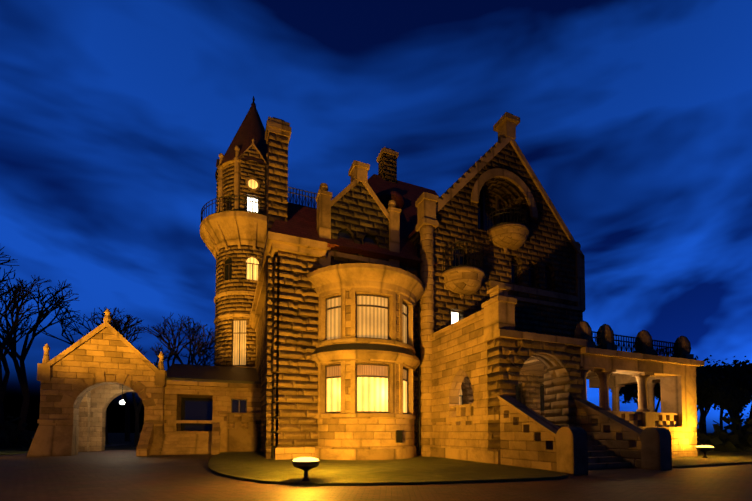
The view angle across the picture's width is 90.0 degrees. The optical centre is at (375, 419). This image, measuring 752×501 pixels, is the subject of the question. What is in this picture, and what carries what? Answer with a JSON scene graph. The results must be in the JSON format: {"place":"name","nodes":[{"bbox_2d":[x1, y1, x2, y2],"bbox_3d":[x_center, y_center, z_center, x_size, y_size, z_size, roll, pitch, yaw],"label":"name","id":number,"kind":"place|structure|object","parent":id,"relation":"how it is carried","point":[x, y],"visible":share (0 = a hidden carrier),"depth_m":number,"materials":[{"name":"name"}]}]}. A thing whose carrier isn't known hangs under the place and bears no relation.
{"place":"outdoors","nodes":[
{"label":"outdoors","id":0,"kind":"place"},
{"bbox_2d":[0,443,112,454],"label":"lawn","id":1,"kind":"structure","parent":0,"point":[12,450],"depth_m":22.81,"materials":[{"name":"green plant"}]},
{"bbox_2d":[0,246,19,316],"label":"bare tree","id":2,"kind":"object","parent":1,"relation":"on","point":[7,261],"visible":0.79,"depth_m":34.60,"materials":[{"name":"grey plant"}]},
{"bbox_2d":[0,285,47,448],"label":"bare tree","id":3,"kind":"object","parent":1,"relation":"on","point":[14,329],"visible":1,"depth_m":25.92,"materials":[{"name":"grey plant"}]},
{"bbox_2d":[0,272,79,445],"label":"bare tree","id":4,"kind":"object","parent":1,"relation":"on","point":[13,354],"visible":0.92,"depth_m":31.16,"materials":[{"name":"grey plant"}]},
{"bbox_2d":[37,306,145,443],"bbox_3d":[-27.598,-4.400,36.984,8.536,13.764,6.023,1,-2,-22],"label":"bare tree","id":5,"kind":"object","parent":1,"relation":"on","point":[115,321],"visible":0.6,"depth_m":36.63,"materials":[{"name":"grey plant"}]},
{"bbox_2d":[214,132,287,458],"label":"castle tower walls","id":6,"kind":"structure","parent":0,"point":[277,186],"depth_m":27.04,"materials":[{"name":"brown stone"}]},
{"bbox_2d":[246,180,406,412],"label":"warm castle windows","id":7,"kind":"structure","parent":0,"point":[372,393],"depth_m":15.44,"materials":[{"name":"yellow glass"}]},
{"bbox_2d":[256,265,421,455],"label":"castle body","id":8,"kind":"structure","parent":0,"point":[260,345],"depth_m":20.74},
{"bbox_2d":[233,296,461,404],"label":"dim castle windows","id":9,"kind":"structure","parent":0,"point":[372,322],"depth_m":15.58,"materials":[{"name":"beige glass"}]},
{"bbox_2d":[247,196,457,323],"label":"castle windows","id":10,"kind":"structure","parent":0,"point":[454,317],"depth_m":27.54,"materials":[{"name":"white glass"}]},
{"bbox_2d":[331,182,388,264],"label":"gable wall","id":11,"kind":"structure","parent":0,"point":[357,214],"depth_m":16.94,"materials":[{"name":"brown stone"}]},
{"bbox_2d":[181,198,550,442],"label":"window panes","id":12,"kind":"structure","parent":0,"point":[196,408],"depth_m":22.48,"materials":[{"name":"black glass"}]},
{"bbox_2d":[327,365,406,379],"bbox_3d":[-0.222,-1.983,15.932,3.596,0.530,1.207,1,-2,-22],"label":"castle window transom","id":13,"kind":"object","parent":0,"point":[373,370],"visible":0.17,"depth_m":15.43,"materials":[{"name":"beige glass"}]},
{"bbox_2d":[39,223,697,471],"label":"stone wall","id":14,"kind":"structure","parent":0,"point":[451,358],"depth_m":17.26,"materials":[{"name":"beige stone"}]},
{"bbox_2d":[0,444,751,500],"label":"forecourt paving","id":15,"kind":"structure","parent":0,"point":[117,475],"depth_m":8.13,"materials":[{"name":"grey asphalt"}]},
{"bbox_2d":[26,112,704,475],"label":"stone trim","id":16,"kind":"structure","parent":15,"relation":"on","point":[606,365],"depth_m":16.39,"materials":[{"name":"beige stone"}]},
{"bbox_2d":[166,364,260,383],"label":"link roof","id":17,"kind":"structure","parent":16,"relation":"attached to","point":[189,372],"depth_m":23.09,"materials":[{"name":"grey stone"}]},
{"bbox_2d":[215,105,267,180],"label":"turret roof","id":18,"kind":"structure","parent":16,"relation":"on","point":[251,127],"depth_m":28.51,"materials":[{"name":"tile"}]},
{"bbox_2d":[270,203,437,267],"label":"roof","id":19,"kind":"structure","parent":16,"relation":"attached to","point":[301,222],"depth_m":16.92,"materials":[{"name":"red tile"}]},
{"bbox_2d":[312,343,419,359],"bbox_3d":[-0.667,-2.794,17.481,5.420,0.320,5.420,1,-2,-22],"label":"bay skirt","id":20,"kind":"object","parent":16,"relation":"on","point":[360,346],"visible":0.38,"depth_m":15.10,"materials":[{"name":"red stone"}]},
{"bbox_2d":[368,174,438,230],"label":"roof","id":21,"kind":"structure","parent":16,"relation":"attached to","point":[410,193],"depth_m":24.41,"materials":[{"name":"red tile"}]},
{"bbox_2d":[376,190,404,209],"bbox_3d":[0.703,-12.755,22.206,2.000,0.900,2.000,1,-2,-22],"label":"eyebrow","id":22,"kind":"object","parent":21,"relation":"attached to","point":[385,197],"visible":0.54,"depth_m":21.46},
{"bbox_2d":[407,229,416,239],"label":"gable roof","id":23,"kind":"structure","parent":16,"relation":"attached to","point":[413,232],"depth_m":19.06,"materials":[{"name":"red tile"}]},
{"bbox_2d":[0,0,751,432],"label":"sky","id":24,"kind":"structure","parent":0,"point":[117,117],"materials":[{"name":"blue"}]},
{"bbox_2d":[31,433,727,449],"bbox_3d":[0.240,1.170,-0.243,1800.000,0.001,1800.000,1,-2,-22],"label":"ground","id":25,"kind":"structure","parent":0,"point":[116,438],"depth_m":47.80,"materials":[{"name":"black"}]},
{"bbox_2d":[50,307,144,440],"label":"bare tree","id":26,"kind":"object","parent":25,"relation":"on","point":[127,421],"visible":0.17,"depth_m":47.59,"materials":[{"name":"grey plant"}]},
{"bbox_2d":[132,342,178,445],"bbox_3d":[-19.570,-2.041,32.354,4.955,8.698,4.948,0,-2,-13],"label":"bare tree","id":27,"kind":"object","parent":25,"relation":"on","point":[137,412],"visible":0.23,"depth_m":31.55,"materials":[{"name":"grey plant"}]},
{"bbox_2d":[137,319,214,381],"bbox_3d":[-17.338,-3.474,35.490,8.962,11.788,6.128,2,-3,-48],"label":"bare tree","id":28,"kind":"object","parent":25,"relation":"on","point":[208,357],"visible":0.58,"depth_m":34.95,"materials":[{"name":"grey plant"}]},
{"bbox_2d":[155,314,214,367],"bbox_3d":[-19.542,-4.222,39.712,5.833,13.622,5.523,0,-2,-6],"label":"bare tree","id":29,"kind":"object","parent":25,"relation":"on","point":[194,332],"visible":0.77,"depth_m":39.44,"materials":[{"name":"grey plant"}]},
{"bbox_2d":[188,327,214,364],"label":"bare tree","id":30,"kind":"object","parent":25,"relation":"on","point":[206,341],"visible":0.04,"depth_m":46.19,"materials":[{"name":"grey plant"}]},
{"bbox_2d":[224,192,551,413],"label":"window frames","id":31,"kind":"structure","parent":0,"point":[482,218],"depth_m":16.76,"materials":[{"name":"brown wood"}]},
{"bbox_2d":[208,452,568,485],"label":"lawn","id":32,"kind":"structure","parent":0,"point":[257,467],"depth_m":10.61,"materials":[{"name":"green plant"}]},
{"bbox_2d":[292,461,318,480],"bbox_3d":[-1.607,1.174,8.611,0.620,0.470,0.620,1,-2,-22],"label":"urn","id":33,"kind":"object","parent":32,"relation":"on","point":[305,467],"visible":0.85,"depth_m":8.42,"materials":[{"name":"black"}]},
{"bbox_2d":[293,457,318,461],"bbox_3d":[-1.607,0.911,8.620,0.610,0.085,0.610,1,-2,-22],"label":"lamp","id":34,"kind":"object","parent":33,"relation":"attached to","point":[305,459],"visible":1,"depth_m":8.42,"materials":[{"name":"glass"}]},
{"bbox_2d":[122,96,678,457],"bbox_3d":[-0.843,-12.222,21.715,13.324,28.100,30.708,4,-4,-63],"label":"castle ironwork","id":35,"kind":"object","parent":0,"point":[666,351],"visible":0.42,"depth_m":17.73,"materials":[{"name":"black metal"}]},
{"bbox_2d":[271,251,583,451],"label":"stone wall","id":36,"kind":"structure","parent":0,"point":[294,366],"depth_m":15.28,"materials":[{"name":"beige stone"}]},
{"bbox_2d":[378,142,582,424],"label":"castle rock walls","id":37,"kind":"structure","parent":0,"point":[545,244],"depth_m":20.13,"materials":[{"name":"brown stone"}]},
{"bbox_2d":[672,440,751,467],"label":"lawn","id":38,"kind":"structure","parent":0,"point":[717,458],"depth_m":15.28,"materials":[{"name":"plant"}]},
{"bbox_2d":[609,384,637,405],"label":"leafy tree","id":39,"kind":"object","parent":38,"relation":"on","point":[629,391],"visible":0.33,"depth_m":53.16,"materials":[{"name":"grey plant"}]},
{"bbox_2d":[633,384,660,411],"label":"leafy tree","id":40,"kind":"object","parent":38,"relation":"on","point":[657,406],"depth_m":45.29,"materials":[{"name":"grey plant"}]},
{"bbox_2d":[654,375,697,398],"bbox_3d":[28.446,-1.450,36.475,5.318,7.799,4.410,1,-2,-22],"label":"leafy tree","id":41,"kind":"object","parent":38,"relation":"on","point":[657,390],"visible":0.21,"depth_m":36.10,"materials":[{"name":"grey plant"}]},
{"bbox_2d":[694,355,714,433],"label":"leafy tree","id":42,"kind":"object","parent":38,"relation":"on","point":[703,425],"visible":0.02,"depth_m":44.12,"materials":[{"name":"grey plant"}]},
{"bbox_2d":[696,447,713,457],"bbox_3d":[14.356,1.446,16.408,0.620,0.470,0.620,1,-2,-22],"label":"urn","id":43,"kind":"object","parent":38,"relation":"on","point":[705,449],"visible":0.94,"depth_m":16.27,"materials":[{"name":"black"}]},
{"bbox_2d":[696,373,741,444],"bbox_3d":[26.921,-0.737,30.432,4.164,5.951,4.250,0,-2,6],"label":"leafy tree","id":44,"kind":"object","parent":38,"relation":"on","point":[705,386],"visible":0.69,"depth_m":29.99,"materials":[{"name":"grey plant"}]},
{"bbox_2d":[696,361,747,410],"bbox_3d":[34.470,-1.924,39.726,8.645,8.973,6.294,1,-2,-22],"label":"leafy tree","id":45,"kind":"object","parent":38,"relation":"on","point":[698,373],"visible":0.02,"depth_m":39.15,"materials":[{"name":"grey plant"}]},
{"bbox_2d":[696,359,751,434],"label":"leafy tree","id":46,"kind":"object","parent":38,"relation":"on","point":[734,377],"visible":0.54,"depth_m":35.22,"materials":[{"name":"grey plant"}]},
{"bbox_2d":[697,407,751,451],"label":"shrub","id":47,"kind":"object","parent":38,"relation":"on","point":[740,440],"visible":0.9,"depth_m":22.48,"materials":[{"name":"green plant"}]},
{"bbox_2d":[697,412,751,444],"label":"shrub","id":48,"kind":"object","parent":38,"relation":"on","point":[730,425],"visible":0.12,"depth_m":27.46,"materials":[{"name":"green plant"}]},
{"bbox_2d":[706,386,751,418],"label":"leafy tree","id":49,"kind":"object","parent":38,"relation":"on","point":[734,400],"visible":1,"depth_m":27.09,"materials":[{"name":"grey plant"}]},
{"bbox_2d":[707,356,751,418],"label":"leafy tree","id":50,"kind":"object","parent":38,"relation":"on","point":[748,366],"visible":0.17,"depth_m":38.83,"materials":[{"name":"grey plant"}]},
{"bbox_2d":[719,408,722,429],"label":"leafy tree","id":51,"kind":"object","parent":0,"point":[721,416],"visible":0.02,"depth_m":52.26,"materials":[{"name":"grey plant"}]}
]}

